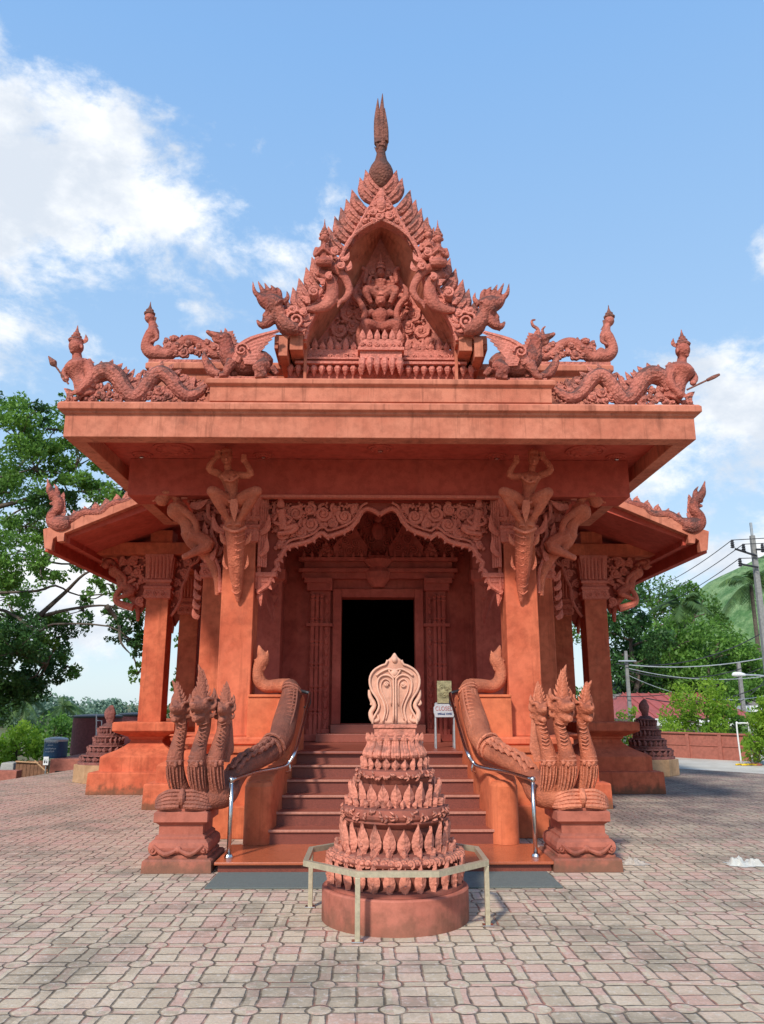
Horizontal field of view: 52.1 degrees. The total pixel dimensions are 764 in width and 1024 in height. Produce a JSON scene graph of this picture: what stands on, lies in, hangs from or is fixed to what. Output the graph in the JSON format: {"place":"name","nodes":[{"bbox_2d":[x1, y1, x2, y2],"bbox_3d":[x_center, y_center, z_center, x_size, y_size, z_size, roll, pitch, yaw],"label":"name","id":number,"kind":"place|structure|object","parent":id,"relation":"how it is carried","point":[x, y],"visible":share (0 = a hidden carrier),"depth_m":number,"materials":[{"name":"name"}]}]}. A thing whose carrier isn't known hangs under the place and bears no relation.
{"place":"outdoors","nodes":[
{"label":"outdoors","id":0,"kind":"place"},
{"bbox_2d":[0,705,169,768],"bbox_3d":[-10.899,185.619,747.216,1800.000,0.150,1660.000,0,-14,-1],"label":"ground","id":1,"kind":"structure","parent":0,"point":[20,757],"depth_m":53.48,"materials":[{"name":"green plant"}]},
{"bbox_2d":[0,770,21,780],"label":"wall","id":2,"kind":"structure","parent":1,"relation":"on","point":[8,774],"depth_m":18.53,"materials":[{"name":"ceramic"}]},
{"bbox_2d":[0,762,15,769],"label":"stone block","id":3,"kind":"structure","parent":2,"relation":"on","point":[8,765],"depth_m":19.42,"materials":[{"name":"white stone"}]},
{"bbox_2d":[0,703,40,727],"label":"distant tree","id":4,"kind":"object","parent":1,"relation":"on","point":[16,720],"visible":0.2,"depth_m":66.47,"materials":[{"name":"green plant"}]},
{"bbox_2d":[0,719,49,764],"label":"shrub","id":5,"kind":"object","parent":1,"relation":"on","point":[11,744],"visible":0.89,"depth_m":25.58,"materials":[{"name":"green plant"}]},
{"bbox_2d":[3,694,48,728],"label":"coconut palm","id":6,"kind":"object","parent":1,"relation":"on","point":[24,705],"visible":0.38,"depth_m":61.17,"materials":[{"name":"green plant"}]},
{"bbox_2d":[15,760,49,776],"bbox_3d":[-8.640,6.435,19.290,0.829,0.604,0.080,0,-14,-1],"label":"board fence","id":7,"kind":"object","parent":1,"relation":"on","point":[31,768],"visible":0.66,"depth_m":19.32,"materials":[{"name":"wood"}]},
{"bbox_2d":[43,757,48,773],"bbox_3d":[-8.280,6.375,19.226,0.125,0.689,0.058,0,-14,-1],"label":"toilet sign","id":8,"kind":"object","parent":1,"relation":"on","point":[45,761],"visible":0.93,"depth_m":19.26,"materials":[{"name":"white metal"}]},
{"bbox_2d":[21,710,72,752],"bbox_3d":[-13.536,9.292,32.596,2.638,2.008,2.060,9,-17,-33],"label":"shrub","id":9,"kind":"object","parent":1,"relation":"on","point":[63,723],"visible":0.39,"depth_m":32.29,"materials":[{"name":"green plant"}]},
{"bbox_2d":[33,688,71,724],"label":"distant tree","id":10,"kind":"object","parent":1,"relation":"on","point":[42,712],"visible":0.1,"depth_m":74.43,"materials":[{"name":"green plant"}]},
{"bbox_2d":[34,696,85,727],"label":"coconut palm","id":11,"kind":"object","parent":1,"relation":"on","point":[68,706],"visible":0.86,"depth_m":63.17,"materials":[{"name":"green plant"}]},
{"bbox_2d":[49,753,85,772],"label":"wall","id":12,"kind":"structure","parent":1,"relation":"on","point":[67,763],"depth_m":19.84,"materials":[{"name":"concrete"}]},
{"bbox_2d":[43,737,68,757],"bbox_3d":[-8.546,6.164,20.502,0.603,0.517,0.603,0,-14,-1],"label":"water tank","id":13,"kind":"object","parent":12,"relation":"on","point":[55,747],"visible":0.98,"depth_m":20.27,"materials":[{"name":"blue plastic"}]},
{"bbox_2d":[70,714,122,755],"bbox_3d":[-8.392,6.533,22.988,1.419,1.158,1.419,0,-14,-1],"label":"water tank","id":14,"kind":"object","parent":12,"relation":"on","point":[83,730],"visible":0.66,"depth_m":22.41,"materials":[{"name":"metal"}]},
{"bbox_2d":[118,712,137,743],"bbox_3d":[-7.954,7.197,25.405,1.294,1.337,1.294,0,-14,-1],"label":"water tank","id":15,"kind":"object","parent":12,"relation":"on","point":[132,716],"visible":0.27,"depth_m":24.93,"materials":[{"name":"metal"}]},
{"bbox_2d":[40,693,97,718],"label":"distant tree","id":16,"kind":"object","parent":1,"relation":"on","point":[71,698],"visible":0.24,"depth_m":70.70,"materials":[{"name":"green plant"}]},
{"bbox_2d":[0,390,145,726],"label":"broadleaf tree","id":17,"kind":"object","parent":1,"relation":"on","point":[24,684],"visible":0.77,"depth_m":20.32,"materials":[{"name":"green plant"}]},
{"bbox_2d":[81,697,109,713],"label":"distant tree","id":18,"kind":"object","parent":1,"relation":"on","point":[95,704],"visible":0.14,"depth_m":78.81,"materials":[{"name":"green plant"}]},
{"bbox_2d":[96,715,101,734],"bbox_3d":[-7.994,6.546,21.960,0.225,1.662,0.036,0,-14,-1],"label":"water pipe","id":19,"kind":"object","parent":1,"relation":"on","point":[96,723],"visible":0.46,"depth_m":22.09,"materials":[{"name":"white paint"}]},
{"bbox_2d":[89,697,138,714],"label":"distant tree","id":20,"kind":"object","parent":1,"relation":"on","point":[119,706],"visible":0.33,"depth_m":77.36,"materials":[{"name":"green plant"}]},
{"bbox_2d":[166,635,177,717],"bbox_3d":[-6.765,6.421,28.975,2.497,5.289,3.504,7,-15,-25],"label":"broadleaf tree","id":21,"kind":"object","parent":1,"relation":"on","point":[174,680],"visible":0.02,"depth_m":28.73,"materials":[{"name":"green plant"}]},
{"bbox_2d":[0,768,763,1023],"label":"paved forecourt","id":22,"kind":"structure","parent":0,"point":[96,927],"depth_m":5.16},
{"bbox_2d":[72,705,126,783],"bbox_3d":[-5.548,4.676,15.865,1.146,1.486,1.146,0,-14,-1],"label":"stupa","id":23,"kind":"object","parent":22,"relation":"on","point":[106,739],"visible":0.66,"depth_m":15.56,"materials":[{"name":"stone"}]},
{"bbox_2d":[140,645,302,873],"bbox_3d":[-1.547,2.520,8.710,0.980,2.260,2.950,-3,-14,13],"label":"naga statue","id":24,"kind":"object","parent":22,"relation":"on","point":[186,840],"visible":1,"depth_m":7.49,"materials":[{"name":"stone"}]},
{"bbox_2d":[43,93,708,825],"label":"temple","id":25,"kind":"structure","parent":22,"relation":"on","point":[379,469],"depth_m":10.75,"materials":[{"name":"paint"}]},
{"bbox_2d":[46,478,131,531],"bbox_3d":[-5.022,-0.112,13.611,1.700,0.988,0.309,0,-14,-1],"label":"naga roof edge","id":26,"kind":"object","parent":25,"relation":"on","point":[57,519],"visible":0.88,"depth_m":13.52,"materials":[{"name":"red stone"}]},
{"bbox_2d":[48,325,209,401],"bbox_3d":[-3.155,-1.802,9.928,2.020,1.173,0.488,0,-14,-1],"label":"guardian statue","id":27,"kind":"object","parent":25,"relation":"on","point":[87,377],"visible":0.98,"depth_m":9.70,"materials":[{"name":"stone"}]},
{"bbox_2d":[141,302,220,361],"bbox_3d":[-2.683,-2.458,10.821,1.267,0.973,0.280,0,-14,-1],"label":"serpent statue","id":28,"kind":"object","parent":25,"relation":"on","point":[175,346],"visible":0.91,"depth_m":10.69,"materials":[{"name":"stone"}]},
{"bbox_2d":[202,328,279,377],"bbox_3d":[-1.776,-1.964,9.868,0.984,0.768,0.521,0,-14,-1],"label":"winged beast","id":29,"kind":"object","parent":25,"relation":"on","point":[248,357],"visible":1,"depth_m":9.72,"materials":[{"name":"stone"}]},
{"bbox_2d":[434,681,455,747],"bbox_3d":[0.827,2.706,10.464,0.283,0.871,0.212,0,-14,-1],"label":"closed sign stand","id":30,"kind":"object","parent":25,"relation":"on","point":[442,707],"visible":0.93,"depth_m":10.44,"materials":[{"name":"metal"}]},
{"bbox_2d":[483,319,559,379],"bbox_3d":[1.754,-2.024,9.935,0.984,0.916,0.521,0,-14,-1],"label":"winged beast","id":31,"kind":"object","parent":25,"relation":"on","point":[512,359],"visible":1,"depth_m":9.77,"materials":[{"name":"stone"}]},
{"bbox_2d":[541,305,617,364],"bbox_3d":[2.638,-2.440,10.895,1.267,0.973,0.280,0,-14,-1],"label":"serpent statue","id":32,"kind":"object","parent":25,"relation":"on","point":[577,349],"visible":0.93,"depth_m":10.77,"materials":[{"name":"stone"}]},
{"bbox_2d":[552,330,719,404],"bbox_3d":[3.179,-1.781,10.016,2.119,1.173,0.488,0,-14,-1],"label":"guardian statue","id":33,"kind":"object","parent":25,"relation":"on","point":[671,380],"visible":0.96,"depth_m":9.79,"materials":[{"name":"stone"}]},
{"bbox_2d":[624,481,705,533],"bbox_3d":[4.882,-0.078,13.748,1.700,0.988,0.309,0,-14,-1],"label":"naga roof edge","id":34,"kind":"object","parent":25,"relation":"on","point":[694,521],"visible":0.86,"depth_m":13.66,"materials":[{"name":"red stone"}]},
{"bbox_2d":[213,694,553,871],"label":"staircase","id":35,"kind":"structure","parent":22,"relation":"on","point":[282,821],"depth_m":8.49,"materials":[{"name":"stone"}]},
{"bbox_2d":[224,689,310,858],"bbox_3d":[-1.129,2.760,8.662,0.396,1.592,2.429,-2,-14,8],"label":"handrail","id":36,"kind":"object","parent":35,"relation":"on","point":[232,780],"visible":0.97,"depth_m":7.94,"materials":[{"name":"silver metal"}]},
{"bbox_2d":[449,689,539,857],"bbox_3d":[1.109,2.768,8.693,0.396,1.592,2.429,2,-14,-9],"label":"handrail","id":37,"kind":"object","parent":35,"relation":"on","point":[532,780],"visible":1,"depth_m":7.99,"materials":[{"name":"silver metal"}]},
{"bbox_2d":[204,871,562,888],"bbox_3d":[0.014,3.217,6.841,3.000,0.013,0.620,0,-14,-1],"label":"door mat","id":38,"kind":"object","parent":22,"relation":"on","point":[299,880],"depth_m":6.79,"materials":[{"name":"grey rubber"}]},
{"bbox_2d":[321,653,468,937],"bbox_3d":[0.096,2.024,5.910,1.070,1.888,1.070,0,-14,-1],"label":"boundary stone","id":39,"kind":"object","parent":22,"relation":"on","point":[394,810],"visible":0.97,"depth_m":5.54,"materials":[{"name":"stone"}]},
{"bbox_2d":[303,843,493,943],"bbox_3d":[0.096,2.732,5.736,1.350,0.429,1.338,0,-14,-1],"label":"octagonal rail","id":40,"kind":"object","parent":22,"relation":"on","point":[311,864],"visible":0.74,"depth_m":5.32,"materials":[{"name":"beige metal"}]},
{"bbox_2d":[457,645,623,872],"bbox_3d":[1.527,2.531,8.752,0.980,2.260,2.950,4,-14,-15],"label":"naga statue","id":41,"kind":"object","parent":22,"relation":"on","point":[576,838],"visible":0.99,"depth_m":7.54,"materials":[{"name":"stone"}]},
{"bbox_2d":[622,856,651,865],"bbox_3d":[2.445,3.371,7.575,0.290,0.059,0.246,0,-14,-1],"label":"rag","id":42,"kind":"object","parent":22,"relation":"on","point":[632,861],"visible":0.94,"depth_m":7.52,"materials":[{"name":"white fabric"}]},
{"bbox_2d":[628,699,679,776],"bbox_3d":[5.891,4.988,17.399,1.146,1.613,1.146,0,-14,-1],"label":"stupa","id":43,"kind":"object","parent":22,"relation":"on","point":[648,740],"visible":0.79,"depth_m":17.05,"materials":[{"name":"stone"}]},
{"bbox_2d":[724,855,763,866],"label":"plastic bag","id":44,"kind":"object","parent":22,"relation":"on","point":[740,862],"visible":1,"depth_m":7.46,"materials":[{"name":"white plastic"}]},
{"bbox_2d":[0,0,763,704],"label":"sky","id":45,"kind":"structure","parent":0,"point":[582,158],"materials":[{"name":"blue"}]},
{"bbox_2d":[619,556,763,680],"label":"hill","id":46,"kind":"structure","parent":0,"point":[741,617],"depth_m":230.28,"materials":[{"name":"green plant"}]},
{"bbox_2d":[675,748,763,773],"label":"concrete road","id":47,"kind":"structure","parent":0,"point":[709,764],"depth_m":20.08,"materials":[{"name":"grey concrete"}]},
{"bbox_2d":[572,622,582,700],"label":"broadleaf tree","id":48,"kind":"object","parent":47,"relation":"on","point":[574,631],"visible":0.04,"depth_m":29.57,"materials":[{"name":"green plant"}]},
{"bbox_2d":[579,682,647,698],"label":"house","id":49,"kind":"structure","parent":47,"relation":"on","point":[617,694],"depth_m":33.53,"materials":[{"name":"white paint"}]},
{"bbox_2d":[614,705,637,745],"bbox_3d":[7.352,6.541,23.206,0.812,1.581,0.801,11,-17,-37],"label":"shrub","id":50,"kind":"object","parent":47,"relation":"on","point":[633,709],"visible":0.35,"depth_m":23.32,"materials":[{"name":"green plant"}]},
{"bbox_2d":[618,651,635,719],"bbox_3d":[8.333,6.550,26.288,0.600,3.719,0.200,0,-14,-1],"label":"utility pole","id":51,"kind":"object","parent":47,"relation":"on","point":[629,703],"visible":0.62,"depth_m":26.49,"materials":[{"name":"concrete"}]},
{"bbox_2d":[629,668,741,678],"bbox_3d":[10.214,5.428,26.315,3.755,0.351,0.033,-1,-14,2],"label":"overhead wire","id":52,"kind":"object","parent":51,"relation":"attached to","point":[686,678],"visible":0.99,"depth_m":26.27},
{"bbox_2d":[616,634,759,665],"bbox_3d":[10.863,4.657,27.133,5.996,1.379,0.033,3,-14,-10],"label":"overhead wire","id":53,"kind":"object","parent":51,"relation":"attached to","point":[694,659],"visible":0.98,"depth_m":27.01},
{"bbox_2d":[616,667,762,696],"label":"overhead wire","id":54,"kind":"object","parent":51,"relation":"attached to","point":[684,691],"visible":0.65,"depth_m":26.26,"materials":[{"name":"grey metal"}]},
{"bbox_2d":[629,668,760,679],"bbox_3d":[10.610,5.414,26.170,4.550,0.396,0.024,-1,-14,5],"label":"overhead wire","id":55,"kind":"object","parent":51,"relation":"attached to","point":[692,678],"visible":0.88,"depth_m":26.16,"materials":[{"name":"metal"}]},
{"bbox_2d":[629,658,761,667],"bbox_3d":[10.579,5.009,26.114,4.508,0.350,0.033,-2,-14,9],"label":"overhead wire","id":56,"kind":"object","parent":51,"relation":"attached to","point":[695,666],"visible":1,"depth_m":26.09,"materials":[{"name":"metal"}]},
{"bbox_2d":[629,675,762,699],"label":"overhead wire","id":57,"kind":"object","parent":51,"relation":"attached to","point":[693,696],"visible":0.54,"depth_m":26.44,"materials":[{"name":"metal"}]},
{"bbox_2d":[646,684,763,702],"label":"overhead wire","id":58,"kind":"object","parent":51,"relation":"attached to","point":[706,701],"visible":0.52,"depth_m":26.52,"materials":[{"name":"grey metal"}]},
{"bbox_2d":[581,583,677,693],"bbox_3d":[10.382,6.470,33.528,3.562,7.383,3.644,5,-15,-19],"label":"broadleaf tree","id":59,"kind":"object","parent":47,"relation":"on","point":[635,627],"visible":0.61,"depth_m":33.28,"materials":[{"name":"green plant"}]},
{"bbox_2d":[636,639,683,692],"bbox_3d":[12.780,8.494,37.084,4.102,5.139,4.428,0,-14,-1],"label":"broadleaf tree","id":60,"kind":"object","parent":47,"relation":"on","point":[665,680],"visible":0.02,"depth_m":36.59,"materials":[{"name":"green plant"}]},
{"bbox_2d":[636,573,699,651],"bbox_3d":[14.129,6.918,39.480,4.603,9.323,4.165,0,-14,-1],"label":"broadleaf tree","id":61,"kind":"object","parent":47,"relation":"on","point":[652,603],"visible":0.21,"depth_m":39.84,"materials":[{"name":"green plant"}]},
{"bbox_2d":[640,608,717,694],"bbox_3d":[13.357,7.478,35.471,4.714,6.335,5.276,0,-14,-1],"label":"broadleaf tree","id":62,"kind":"object","parent":47,"relation":"on","point":[682,637],"visible":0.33,"depth_m":34.70,"materials":[{"name":"green plant"}]},
{"bbox_2d":[613,692,745,740],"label":"house","id":63,"kind":"structure","parent":47,"relation":"on","point":[619,703],"depth_m":30.35,"materials":[{"name":"red metal"}]},
{"bbox_2d":[647,592,713,682],"bbox_3d":[14.119,7.301,36.447,2.864,7.109,3.002,5,-15,-18],"label":"coconut palm","id":64,"kind":"object","parent":47,"relation":"on","point":[690,603],"visible":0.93,"depth_m":36.99,"materials":[{"name":"green plant"}]},
{"bbox_2d":[649,636,730,692],"bbox_3d":[14.551,8.404,37.396,3.796,5.447,4.421,0,-14,-1],"label":"broadleaf tree","id":65,"kind":"object","parent":47,"relation":"on","point":[705,658],"visible":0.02,"depth_m":36.88,"materials":[{"name":"green plant"}]},
{"bbox_2d":[627,731,759,761],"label":"garden wall","id":66,"kind":"structure","parent":47,"relation":"on","point":[714,746],"depth_m":22.50,"materials":[{"name":"brick"}]},
{"bbox_2d":[664,580,733,655],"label":"broadleaf tree","id":67,"kind":"object","parent":47,"relation":"on","point":[689,585],"visible":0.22,"depth_m":43.65,"materials":[{"name":"green plant"}]},
{"bbox_2d":[656,677,743,732],"bbox_3d":[10.237,6.604,25.326,2.646,2.466,2.754,-4,-14,15],"label":"shrub","id":68,"kind":"object","parent":47,"relation":"on","point":[687,719],"visible":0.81,"depth_m":25.15,"materials":[{"name":"green plant"}]},
{"bbox_2d":[664,613,757,712],"bbox_3d":[14.398,7.342,34.074,4.082,5.948,4.057,-6,-15,22],"label":"broadleaf tree","id":69,"kind":"object","parent":47,"relation":"on","point":[723,639],"visible":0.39,"depth_m":33.98,"materials":[{"name":"green plant"}]},
{"bbox_2d":[701,702,755,733],"bbox_3d":[11.050,6.810,24.712,1.816,1.780,1.453,0,-14,-1],"label":"shrub","id":70,"kind":"object","parent":47,"relation":"on","point":[738,719],"visible":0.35,"depth_m":24.73,"materials":[{"name":"green plant"}]},
{"bbox_2d":[703,692,761,732],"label":"house","id":71,"kind":"structure","parent":47,"relation":"on","point":[752,704],"depth_m":33.37,"materials":[{"name":"white paint"}]},
{"bbox_2d":[704,634,763,695],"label":"broadleaf tree","id":72,"kind":"object","parent":47,"relation":"on","point":[719,661],"visible":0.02,"depth_m":38.03,"materials":[{"name":"green plant"}]},
{"bbox_2d":[713,642,763,700],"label":"broadleaf tree","id":73,"kind":"object","parent":47,"relation":"on","point":[753,666],"visible":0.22,"depth_m":34.83,"materials":[{"name":"green plant"}]},
{"bbox_2d":[719,570,763,661],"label":"coconut palm","id":74,"kind":"object","parent":47,"relation":"on","point":[747,589],"visible":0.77,"depth_m":44.23,"materials":[{"name":"green plant"}]},
{"bbox_2d":[736,663,747,732],"bbox_3d":[13.979,7.625,30.258,0.180,3.525,0.180,0,-14,-1],"label":"utility pole","id":75,"kind":"object","parent":47,"relation":"on","point":[742,696],"visible":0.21,"depth_m":30.37,"materials":[{"name":"concrete"}]},
{"bbox_2d":[736,722,752,763],"bbox_3d":[9.494,6.048,20.487,0.363,1.087,0.044,0,-14,-1],"label":"pipe hoop","id":76,"kind":"object","parent":47,"relation":"on","point":[738,739],"visible":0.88,"depth_m":20.50,"materials":[{"name":"white paint"}]},
{"bbox_2d":[735,763,757,765],"bbox_3d":[9.338,6.480,20.073,0.542,0.047,0.226,0,-14,-1],"label":"garden hose","id":77,"kind":"object","parent":47,"relation":"on","point":[745,764],"visible":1,"depth_m":20.03,"materials":[{"name":"yellow plastic"}]},
{"bbox_2d":[730,522,763,669],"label":"utility pole","id":78,"kind":"object","parent":47,"relation":"on","point":[757,584],"visible":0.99,"depth_m":25.32,"materials":[{"name":"concrete"}]},
{"bbox_2d":[641,541,729,593],"bbox_3d":[12.466,3.096,35.906,0.028,1.057,21.286,-1,-14,5],"label":"overhead wire","id":79,"kind":"object","parent":78,"relation":"attached to","point":[691,568],"visible":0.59,"depth_m":29.75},
{"bbox_2d":[635,559,737,614],"bbox_3d":[12.519,4.020,35.679,0.028,0.721,21.259,-1,-14,5],"label":"overhead wire","id":80,"kind":"object","parent":78,"relation":"attached to","point":[694,588],"visible":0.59,"depth_m":29.71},
{"bbox_2d":[644,545,741,601],"bbox_3d":[12.623,3.504,35.807,0.028,0.774,21.246,-1,-14,4],"label":"overhead wire","id":81,"kind":"object","parent":78,"relation":"attached to","point":[697,575],"visible":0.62,"depth_m":29.77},
{"bbox_2d":[740,695,763,762],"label":"shrub","id":82,"kind":"object","parent":47,"relation":"on","point":[755,742],"visible":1,"depth_m":20.20,"materials":[{"name":"green plant"}]},
{"bbox_2d":[732,672,763,676],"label":"street lamp","id":83,"kind":"object","parent":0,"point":[736,674],"visible":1,"depth_m":21.67,"materials":[{"name":"metal"}]}
]}

